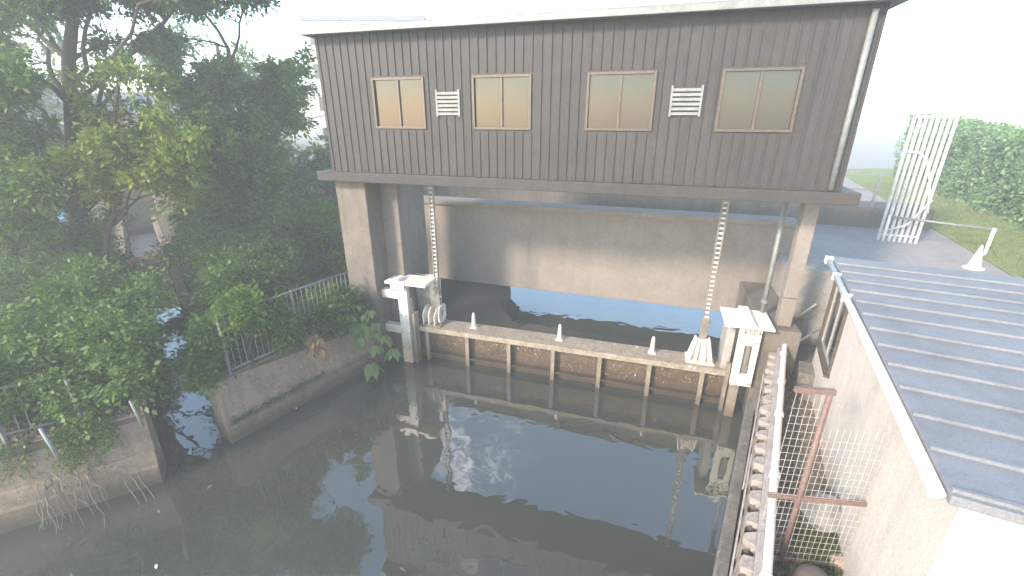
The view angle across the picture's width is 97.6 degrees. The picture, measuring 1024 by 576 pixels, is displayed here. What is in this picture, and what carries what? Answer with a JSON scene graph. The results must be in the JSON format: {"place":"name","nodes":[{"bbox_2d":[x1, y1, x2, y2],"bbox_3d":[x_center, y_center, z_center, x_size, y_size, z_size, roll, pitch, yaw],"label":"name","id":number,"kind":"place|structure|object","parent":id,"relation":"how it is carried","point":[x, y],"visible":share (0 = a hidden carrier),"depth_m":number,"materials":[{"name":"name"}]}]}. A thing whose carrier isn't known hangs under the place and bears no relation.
{"place":"outdoors","nodes":[
{"label":"outdoors","id":0,"kind":"place"},
{"bbox_2d":[57,210,68,226],"bbox_3d":[-19.151,-3.134,19.260,0.800,1.214,0.305,0,21,0],"label":"blue sheet","id":1,"kind":"object","parent":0,"point":[61,218],"visible":0.08,"depth_m":19.27,"materials":[{"name":"blue plastic"}]},
{"bbox_2d":[0,193,158,460],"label":"bank ground","id":2,"kind":"structure","parent":0,"point":[35,446],"depth_m":8.69,"materials":[{"name":"brown soil"}]},
{"bbox_2d":[0,39,79,291],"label":"broadleaf tree","id":3,"kind":"object","parent":2,"relation":"on","point":[28,192],"visible":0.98,"depth_m":11.23,"materials":[{"name":"green plant"}]},
{"bbox_2d":[0,333,85,426],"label":"shrub","id":4,"kind":"object","parent":2,"relation":"on","point":[4,406],"visible":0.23,"depth_m":8.09,"materials":[{"name":"green plant"}]},
{"bbox_2d":[38,427,60,458],"bbox_3d":[-7.823,2.619,7.574,0.276,0.563,0.060,10,23,23],"label":"loose pole","id":5,"kind":"object","parent":2,"relation":"on","point":[46,438],"visible":1,"depth_m":7.56,"materials":[{"name":"grey metal"}]},
{"bbox_2d":[10,81,92,187],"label":"house","id":6,"kind":"structure","parent":2,"relation":"on","point":[60,100],"depth_m":33.68,"materials":[{"name":"metal"}]},
{"bbox_2d":[0,238,118,305],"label":"shrub","id":7,"kind":"object","parent":2,"relation":"on","point":[13,280],"visible":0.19,"depth_m":11.65,"materials":[{"name":"green plant"}]},
{"bbox_2d":[3,191,144,273],"bbox_3d":[-15.194,-1.687,15.982,3.877,3.533,4.338,14,25,31],"label":"shrub","id":8,"kind":"object","parent":2,"relation":"on","point":[105,215],"visible":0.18,"depth_m":16.09,"materials":[{"name":"green plant"}]},
{"bbox_2d":[0,217,148,308],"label":"shrub","id":9,"kind":"object","parent":2,"relation":"on","point":[74,230],"visible":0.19,"depth_m":13.61,"materials":[{"name":"green plant"}]},
{"bbox_2d":[0,329,161,439],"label":"shrub","id":10,"kind":"object","parent":2,"relation":"on","point":[91,398],"visible":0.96,"depth_m":8.27,"materials":[{"name":"green plant"}]},
{"bbox_2d":[0,277,164,359],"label":"shrub","id":11,"kind":"object","parent":2,"relation":"on","point":[26,310],"visible":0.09,"depth_m":10.21,"materials":[{"name":"green plant"}]},
{"bbox_2d":[0,405,166,533],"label":"quay wall","id":12,"kind":"structure","parent":2,"relation":"on","point":[139,452],"depth_m":8.52,"materials":[{"name":"concrete"}]},
{"bbox_2d":[0,428,39,487],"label":"creeper","id":13,"kind":"object","parent":12,"relation":"attached to","point":[5,448],"visible":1,"depth_m":7.90,"materials":[{"name":"green plant"}]},
{"bbox_2d":[0,372,85,445],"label":"bank railing","id":14,"kind":"object","parent":12,"relation":"on","point":[3,437],"visible":0.49,"depth_m":8.14,"materials":[{"name":"grey metal"}]},
{"bbox_2d":[36,465,109,533],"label":"roots","id":15,"kind":"object","parent":12,"relation":"hanging from","point":[45,493],"visible":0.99,"depth_m":8.15,"materials":[{"name":"brown plant"}]},
{"bbox_2d":[38,413,123,475],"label":"creeper","id":16,"kind":"object","parent":12,"relation":"attached to","point":[73,435],"visible":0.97,"depth_m":8.31,"materials":[{"name":"green plant"}]},
{"bbox_2d":[120,472,154,503],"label":"dead branch","id":17,"kind":"object","parent":12,"relation":"attached to","point":[138,487],"visible":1,"depth_m":8.69,"materials":[{"name":"grey wood"}]},
{"bbox_2d":[12,216,163,305],"bbox_3d":[-13.212,-0.425,13.818,3.586,3.069,3.181,10,23,24],"label":"shrub","id":18,"kind":"object","parent":2,"relation":"on","point":[95,248],"visible":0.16,"depth_m":13.66,"materials":[{"name":"green plant"}]},
{"bbox_2d":[0,247,186,367],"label":"shrub","id":19,"kind":"object","parent":2,"relation":"on","point":[37,326],"visible":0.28,"depth_m":9.98,"materials":[{"name":"green plant"}]},
{"bbox_2d":[88,190,107,221],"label":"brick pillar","id":20,"kind":"structure","parent":2,"relation":"on","point":[97,208],"depth_m":24.47,"materials":[{"name":"grey brick"}]},
{"bbox_2d":[27,287,179,412],"bbox_3d":[-8.358,1.163,9.656,3.051,2.571,3.122,0,21,0],"label":"shrub","id":21,"kind":"object","parent":2,"relation":"on","point":[94,327],"visible":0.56,"depth_m":8.99,"materials":[{"name":"green plant"}]},
{"bbox_2d":[23,251,188,319],"bbox_3d":[-10.695,0.355,11.329,3.492,2.590,2.895,9,23,23],"label":"shrub","id":22,"kind":"object","parent":2,"relation":"on","point":[90,271],"visible":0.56,"depth_m":10.86,"materials":[{"name":"green plant"}]},
{"bbox_2d":[4,16,212,148],"bbox_3d":[-29.642,-12.247,29.942,19.801,12.382,10.766,0,21,0],"label":"broadleaf tree","id":23,"kind":"object","parent":2,"relation":"on","point":[48,103],"visible":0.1,"depth_m":28.79,"materials":[{"name":"green plant"}]},
{"bbox_2d":[117,220,140,406],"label":"ditch wall","id":24,"kind":"structure","parent":2,"relation":"on","point":[122,233],"depth_m":22.27,"materials":[{"name":"concrete"}]},
{"bbox_2d":[27,92,235,187],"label":"house","id":25,"kind":"structure","parent":2,"relation":"on","point":[123,97],"depth_m":31.08,"materials":[{"name":"metal"}]},
{"bbox_2d":[128,399,144,426],"bbox_3d":[-7.079,2.366,8.451,0.112,0.605,0.059,-8,23,-20],"label":"marker post","id":26,"kind":"object","parent":2,"relation":"on","point":[137,415],"visible":1,"depth_m":8.44,"materials":[{"name":"grey metal"}]},
{"bbox_2d":[0,0,280,252],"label":"broadleaf tree","id":27,"kind":"object","parent":2,"relation":"on","point":[69,13],"visible":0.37,"depth_m":13.04,"materials":[{"name":"green plant"}]},
{"bbox_2d":[41,52,220,276],"bbox_3d":[-9.973,-3.033,12.166,5.158,6.076,3.477,0,21,0],"label":"broadleaf tree","id":28,"kind":"object","parent":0,"point":[120,158],"visible":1,"depth_m":11.41,"materials":[{"name":"green plant"}]},
{"bbox_2d":[155,137,443,377],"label":"bank ground","id":29,"kind":"structure","parent":0,"point":[165,227],"depth_m":16.57,"materials":[{"name":"grey concrete"}]},
{"bbox_2d":[0,332,273,446],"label":"ground litter","id":30,"kind":"object","parent":29,"relation":"on","point":[116,409],"visible":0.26,"depth_m":8.66,"materials":[{"name":"brown plant"}]},
{"bbox_2d":[107,187,174,230],"bbox_3d":[-22.434,-4.861,26.555,4.400,2.450,1.800,-17,27,-37],"label":"footbridge","id":31,"kind":"object","parent":29,"relation":"on","point":[142,204],"visible":0.04,"depth_m":26.13,"materials":[{"name":"concrete"}]},
{"bbox_2d":[151,184,175,215],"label":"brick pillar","id":32,"kind":"structure","parent":29,"relation":"on","point":[159,209],"depth_m":26.23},
{"bbox_2d":[130,307,247,404],"bbox_3d":[-7.034,1.405,10.031,2.208,1.974,2.169,5,22,13],"label":"shrub","id":33,"kind":"object","parent":29,"relation":"on","point":[204,346],"visible":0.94,"depth_m":9.64,"materials":[{"name":"green plant"}]},
{"bbox_2d":[115,248,264,343],"bbox_3d":[-8.138,0.333,12.246,3.427,2.798,3.277,0,21,0],"label":"shrub","id":34,"kind":"object","parent":29,"relation":"on","point":[220,277],"visible":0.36,"depth_m":11.50,"materials":[{"name":"green plant"}]},
{"bbox_2d":[150,214,229,396],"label":"ditch wall","id":35,"kind":"structure","parent":29,"relation":"on","point":[178,280],"depth_m":16.42,"materials":[{"name":"concrete"}]},
{"bbox_2d":[147,203,249,291],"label":"shrub","id":36,"kind":"object","parent":29,"relation":"on","point":[194,251],"visible":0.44,"depth_m":14.09,"materials":[{"name":"green plant"}]},
{"bbox_2d":[130,217,290,264],"bbox_3d":[-12.800,-2.437,19.425,5.200,1.691,4.400,0,21,0],"label":"earth mound","id":37,"kind":"object","parent":29,"relation":"on","point":[150,260],"visible":0.05,"depth_m":18.07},
{"bbox_2d":[134,0,321,270],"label":"broadleaf tree","id":38,"kind":"object","parent":29,"relation":"on","point":[276,101],"visible":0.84,"depth_m":15.46,"materials":[{"name":"green plant"}]},
{"bbox_2d":[134,30,328,186],"bbox_3d":[-16.444,-10.406,28.447,11.879,9.992,9.616,0,21,0],"label":"broadleaf tree","id":39,"kind":"object","parent":29,"relation":"on","point":[241,51],"visible":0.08,"depth_m":26.66,"materials":[{"name":"green plant"}]},
{"bbox_2d":[161,130,330,215],"bbox_3d":[-14.623,-5.807,23.753,9.978,5.226,7.289,12,24,29],"label":"broadleaf tree","id":40,"kind":"object","parent":29,"relation":"on","point":[303,152],"visible":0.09,"depth_m":22.75,"materials":[{"name":"green plant"}]},
{"bbox_2d":[207,278,292,365],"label":"shrub","id":41,"kind":"object","parent":29,"relation":"on","point":[252,313],"visible":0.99,"depth_m":9.93,"materials":[{"name":"green plant"}]},
{"bbox_2d":[200,226,322,308],"bbox_3d":[-7.520,-0.147,13.278,4.062,3.066,3.076,9,23,22],"label":"shrub","id":42,"kind":"object","parent":29,"relation":"on","point":[269,270],"visible":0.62,"depth_m":12.97,"materials":[{"name":"green plant"}]},
{"bbox_2d":[230,129,337,221],"bbox_3d":[-9.387,-5.902,24.706,10.581,6.104,7.357,0,21,0],"label":"broadleaf tree","id":43,"kind":"object","parent":29,"relation":"on","point":[306,179],"visible":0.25,"depth_m":23.79,"materials":[{"name":"green plant"}]},
{"bbox_2d":[207,318,379,443],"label":"quay wall","id":44,"kind":"structure","parent":29,"relation":"on","point":[342,361],"depth_m":11.11,"materials":[{"name":"concrete"}]},
{"bbox_2d":[230,372,326,424],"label":"ledge moss","id":45,"kind":"object","parent":44,"relation":"attached to","point":[239,418],"visible":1,"depth_m":10.89,"materials":[{"name":"green plant"}]},
{"bbox_2d":[214,271,347,374],"bbox_3d":[-5.459,0.747,11.259,0.069,1.460,3.533,12,24,29],"label":"bank railing","id":46,"kind":"object","parent":44,"relation":"on","point":[230,369],"visible":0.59,"depth_m":10.88,"materials":[{"name":"grey metal"}]},
{"bbox_2d":[287,331,326,359],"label":"withered branch","id":47,"kind":"object","parent":46,"relation":"attached to","point":[315,343],"visible":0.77,"depth_m":11.05,"materials":[{"name":"brown plant"}]},
{"bbox_2d":[267,305,327,349],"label":"shrub","id":48,"kind":"object","parent":29,"relation":"on","point":[289,317],"visible":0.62,"depth_m":10.91,"materials":[{"name":"green plant"}]},
{"bbox_2d":[250,190,348,283],"bbox_3d":[-6.824,-1.657,15.755,4.195,3.448,3.503,0,21,0],"label":"shrub","id":49,"kind":"object","parent":29,"relation":"on","point":[326,240],"visible":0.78,"depth_m":15.24,"materials":[{"name":"green plant"}]},
{"bbox_2d":[261,279,355,357],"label":"shrub","id":50,"kind":"object","parent":29,"relation":"on","point":[280,338],"visible":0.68,"depth_m":11.65,"materials":[{"name":"green plant"}]},
{"bbox_2d":[318,286,372,342],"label":"shrub","id":51,"kind":"object","parent":29,"relation":"on","point":[343,303],"visible":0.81,"depth_m":11.90,"materials":[{"name":"green plant"}]},
{"bbox_2d":[298,15,427,149],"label":"apartment block","id":52,"kind":"structure","parent":29,"relation":"on","point":[318,20],"depth_m":36.66,"materials":[{"name":"metal"}]},
{"bbox_2d":[309,37,314,45],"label":"window","id":53,"kind":"structure","parent":52,"relation":"in","point":[312,42],"depth_m":37.10,"materials":[{"name":"metal"}]},
{"bbox_2d":[313,63,319,79],"bbox_3d":[-16.002,-18.323,37.915,1.515,1.282,0.058,0,21,0],"label":"window","id":54,"kind":"structure","parent":52,"relation":"in","point":[315,67],"depth_m":37.89,"materials":[{"name":"metal"}]},
{"bbox_2d":[318,96,323,111],"bbox_3d":[-16.002,-15.956,38.828,1.515,1.282,0.058,0,21,0],"label":"window","id":55,"kind":"structure","parent":52,"relation":"in","point":[321,107],"depth_m":38.84,"materials":[{"name":"metal"}]},
{"bbox_2d":[322,127,327,141],"bbox_3d":[-16.002,-13.588,39.742,1.515,1.282,0.058,0,21,0],"label":"window","id":56,"kind":"structure","parent":52,"relation":"in","point":[323,129],"depth_m":39.64,"materials":[{"name":"metal"}]},
{"bbox_2d":[333,304,403,381],"bbox_3d":[-4.017,1.515,12.453,1.879,2.159,0.858,0,21,0],"label":"sapling","id":57,"kind":"object","parent":29,"relation":"on","point":[371,368],"visible":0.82,"depth_m":12.32,"materials":[{"name":"green plant"}]},
{"bbox_2d":[423,171,934,230],"bbox_3d":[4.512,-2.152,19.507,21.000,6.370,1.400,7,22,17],"label":"road bridge","id":58,"kind":"structure","parent":29,"relation":"on","point":[867,214],"depth_m":17.22,"materials":[{"name":"concrete"}]},
{"bbox_2d":[0,228,751,575],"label":"water","id":59,"kind":"structure","parent":0,"point":[434,466],"depth_m":9.22,"materials":[{"name":"grey liquid"}]},
{"bbox_2d":[129,233,163,265],"bbox_3d":[-20.289,-2.045,24.883,1.240,0.700,6.100,-17,27,-37],"label":"weir apron","id":60,"kind":"object","parent":59,"relation":"in","point":[140,242],"visible":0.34,"depth_m":25.06,"materials":[{"name":"grey concrete"}]},
{"bbox_2d":[335,181,428,361],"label":"concrete pier","id":61,"kind":"structure","parent":59,"relation":"in","point":[383,226],"depth_m":12.74,"materials":[{"name":"grey concrete"}]},
{"bbox_2d":[381,273,442,362],"bbox_3d":[-2.948,1.110,13.652,1.460,3.300,1.200,6,22,16],"label":"gate guide","id":62,"kind":"object","parent":61,"relation":"attached to","point":[407,326],"visible":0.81,"depth_m":13.19,"materials":[{"name":"white metal"}]},
{"bbox_2d":[712,399,753,575],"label":"toe wall","id":63,"kind":"structure","parent":59,"relation":"in","point":[723,556],"depth_m":8.14,"materials":[{"name":"concrete"}]},
{"bbox_2d":[717,305,775,416],"bbox_3d":[5.562,2.112,11.192,1.030,3.200,1.180,6,22,16],"label":"gate guide","id":64,"kind":"object","parent":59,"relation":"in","point":[752,325],"visible":0.95,"depth_m":10.69,"materials":[{"name":"white metal"}]},
{"bbox_2d":[730,281,801,429],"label":"concrete pier","id":65,"kind":"structure","parent":59,"relation":"in","point":[750,295],"depth_m":10.75,"materials":[{"name":"grey concrete"}]},
{"bbox_2d":[317,169,861,326],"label":"operating deck","id":66,"kind":"structure","parent":65,"relation":"on","point":[811,202],"depth_m":9.72,"materials":[{"name":"grey concrete"}]},
{"bbox_2d":[419,186,729,404],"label":"sluice gate","id":67,"kind":"structure","parent":66,"relation":"attached to","point":[695,372],"depth_m":12.36,"materials":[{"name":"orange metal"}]},
{"bbox_2d":[296,0,908,191],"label":"gate house","id":68,"kind":"structure","parent":66,"relation":"on","point":[768,94],"depth_m":8.99,"materials":[{"name":"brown metal"}]},
{"bbox_2d":[371,77,426,128],"bbox_3d":[-2.603,-4.285,10.412,1.340,1.100,0.140,6,22,16],"label":"window","id":69,"kind":"structure","parent":68,"relation":"in","point":[400,101],"depth_m":10.39,"materials":[{"name":"beige glass"}]},
{"bbox_2d":[471,74,531,129],"bbox_3d":[-0.216,-4.018,9.719,1.340,1.100,0.140,6,22,16],"label":"window","id":70,"kind":"structure","parent":68,"relation":"in","point":[504,101],"depth_m":9.70,"materials":[{"name":"beige glass"}]},
{"bbox_2d":[584,70,657,130],"bbox_3d":[2.171,-3.751,9.027,1.340,1.100,0.140,6,22,16],"label":"window","id":71,"kind":"structure","parent":68,"relation":"in","point":[623,101],"depth_m":9.00,"materials":[{"name":"beige glass"}]},
{"bbox_2d":[714,66,805,132],"bbox_3d":[4.558,-3.484,8.335,1.340,1.100,0.140,6,22,16],"label":"window","id":72,"kind":"structure","parent":68,"relation":"in","point":[750,99],"depth_m":8.31,"materials":[{"name":"beige glass"}]},
{"bbox_2d":[760,203,788,312],"bbox_3d":[6.085,-0.677,10.408,0.158,3.050,0.158,0,21,0],"label":"riser pipe","id":73,"kind":"object","parent":65,"relation":"on","point":[764,301],"visible":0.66,"depth_m":10.36,"materials":[{"name":"grey metal"}]},
{"bbox_2d":[793,303,816,319],"bbox_3d":[7.518,0.620,11.511,0.417,0.578,0.042,15,26,35],"label":"brace pipe","id":74,"kind":"object","parent":65,"relation":"attached to","point":[805,311],"visible":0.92,"depth_m":11.49,"materials":[{"name":"white metal"}]},
{"bbox_2d":[800,329,819,340],"bbox_3d":[7.291,1.185,11.044,1.652,0.207,0.044,-16,27,-36],"label":"brace pipe","id":75,"kind":"object","parent":65,"relation":"attached to","point":[810,334],"visible":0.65,"depth_m":11.11,"materials":[{"name":"white metal"}]},
{"bbox_2d":[4,0,1023,136],"label":"sky","id":76,"kind":"structure","parent":0,"point":[966,57],"materials":[{"name":"white"}]},
{"bbox_2d":[773,343,842,575],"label":"gravel path","id":77,"kind":"structure","parent":0,"point":[805,352],"depth_m":8.09,"materials":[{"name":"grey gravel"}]},
{"bbox_2d":[729,348,780,575],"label":"sheet piling","id":78,"kind":"object","parent":77,"relation":"on","point":[748,560],"visible":0.91,"depth_m":6.84,"materials":[{"name":"beige concrete"}]},
{"bbox_2d":[729,455,752,575],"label":"plank","id":79,"kind":"object","parent":78,"relation":"attached to","point":[738,529],"visible":1,"depth_m":7.01,"materials":[{"name":"wood"}]},
{"bbox_2d":[742,373,763,489],"bbox_3d":[5.041,2.852,9.317,0.025,0.888,3.000,12,24,29],"label":"plank","id":80,"kind":"object","parent":78,"relation":"attached to","point":[752,433],"visible":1,"depth_m":9.05,"materials":[{"name":"brown wood"}]},
{"bbox_2d":[759,344,787,575],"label":"guard pipe","id":81,"kind":"object","parent":77,"relation":"on","point":[768,557],"visible":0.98,"depth_m":6.67,"materials":[{"name":"white metal"}]},
{"bbox_2d":[795,361,814,401],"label":"step block","id":82,"kind":"structure","parent":77,"relation":"on","point":[805,375],"depth_m":9.86,"materials":[{"name":"concrete"}]},
{"bbox_2d":[800,514,811,529],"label":"concrete slab","id":83,"kind":"structure","parent":77,"relation":"on","point":[804,525],"depth_m":6.55,"materials":[{"name":"grey concrete"}]},
{"bbox_2d":[794,491,841,532],"bbox_3d":[4.635,3.184,6.601,0.621,0.360,0.662,0,21,0],"label":"cloth cover","id":84,"kind":"object","parent":83,"relation":"on","point":[818,521],"visible":0.52,"depth_m":6.46,"materials":[{"name":"white fabric"}]},
{"bbox_2d":[772,516,844,575],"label":"grass","id":85,"kind":"structure","parent":77,"relation":"on","point":[810,545],"depth_m":6.22,"materials":[{"name":"green plant"}]},
{"bbox_2d":[828,553,843,568],"bbox_3d":[4.424,3.685,6.064,0.262,0.127,0.191,-13,24,-30],"label":"stone","id":86,"kind":"object","parent":85,"relation":"on","point":[840,561],"visible":0.69,"depth_m":6.01,"materials":[{"name":"beige stone"}]},
{"bbox_2d":[789,564,827,575],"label":"plastic tub","id":87,"kind":"object","parent":77,"relation":"on","point":[806,570],"visible":1,"depth_m":5.68,"materials":[{"name":"grey plastic"}]},
{"bbox_2d":[761,386,891,566],"bbox_3d":[4.243,2.491,5.539,1.990,2.803,0.068,3,21,7],"label":"fence","id":88,"kind":"object","parent":77,"relation":"on","point":[799,496],"visible":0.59,"depth_m":5.59,"materials":[{"name":"metal"}]},
{"bbox_2d":[812,255,1023,575],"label":"pump house","id":89,"kind":"structure","parent":77,"relation":"on","point":[923,365],"depth_m":5.30,"materials":[{"name":"grey metal"}]},
{"bbox_2d":[815,281,847,377],"bbox_3d":[6.418,0.719,8.918,0.190,1.581,1.674,11,24,25],"label":"window","id":90,"kind":"structure","parent":89,"relation":"in","point":[827,343],"depth_m":9.06,"materials":[{"name":"brown metal"}]},
{"bbox_2d":[771,130,1009,297],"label":"terrace ground","id":91,"kind":"structure","parent":0,"point":[933,248],"depth_m":13.84,"materials":[{"name":"concrete"}]},
{"bbox_2d":[423,195,796,310],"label":"concrete wall","id":92,"kind":"structure","parent":91,"relation":"on","point":[658,256],"depth_m":14.45,"materials":[{"name":"beige concrete"}]},
{"bbox_2d":[793,266,833,344],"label":"retaining wall","id":93,"kind":"structure","parent":91,"relation":"on","point":[816,285],"depth_m":11.54,"materials":[{"name":"concrete"}]},
{"bbox_2d":[876,116,958,243],"bbox_3d":[11.976,-3.118,13.241,1.035,3.684,0.340,10,23,23],"label":"gate","id":94,"kind":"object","parent":91,"relation":"on","point":[929,191],"visible":0.98,"depth_m":13.26,"materials":[{"name":"white metal"}]},
{"bbox_2d":[881,215,996,255],"bbox_3d":[12.390,-1.539,13.126,0.085,0.861,2.343,-20,29,-41],"label":"path rail","id":95,"kind":"object","parent":91,"relation":"on","point":[990,239],"visible":0.89,"depth_m":12.81,"materials":[{"name":"white metal"}]},
{"bbox_2d":[962,245,985,270],"bbox_3d":[11.941,-0.797,11.483,0.440,0.620,0.440,0,21,0],"label":"marker cone","id":96,"kind":"object","parent":91,"relation":"on","point":[975,262],"visible":1,"depth_m":11.44,"materials":[{"name":"white plastic"}]},
{"bbox_2d":[845,168,1023,277],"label":"grass levee","id":97,"kind":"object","parent":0,"point":[859,179],"depth_m":15.62,"materials":[{"name":"green plant"}]},
{"bbox_2d":[892,112,1023,228],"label":"hedge","id":98,"kind":"object","parent":97,"relation":"on","point":[979,169],"visible":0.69,"depth_m":18.40,"materials":[{"name":"green plant"}]},
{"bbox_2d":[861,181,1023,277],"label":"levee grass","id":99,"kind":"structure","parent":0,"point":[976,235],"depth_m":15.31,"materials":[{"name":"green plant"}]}
]}

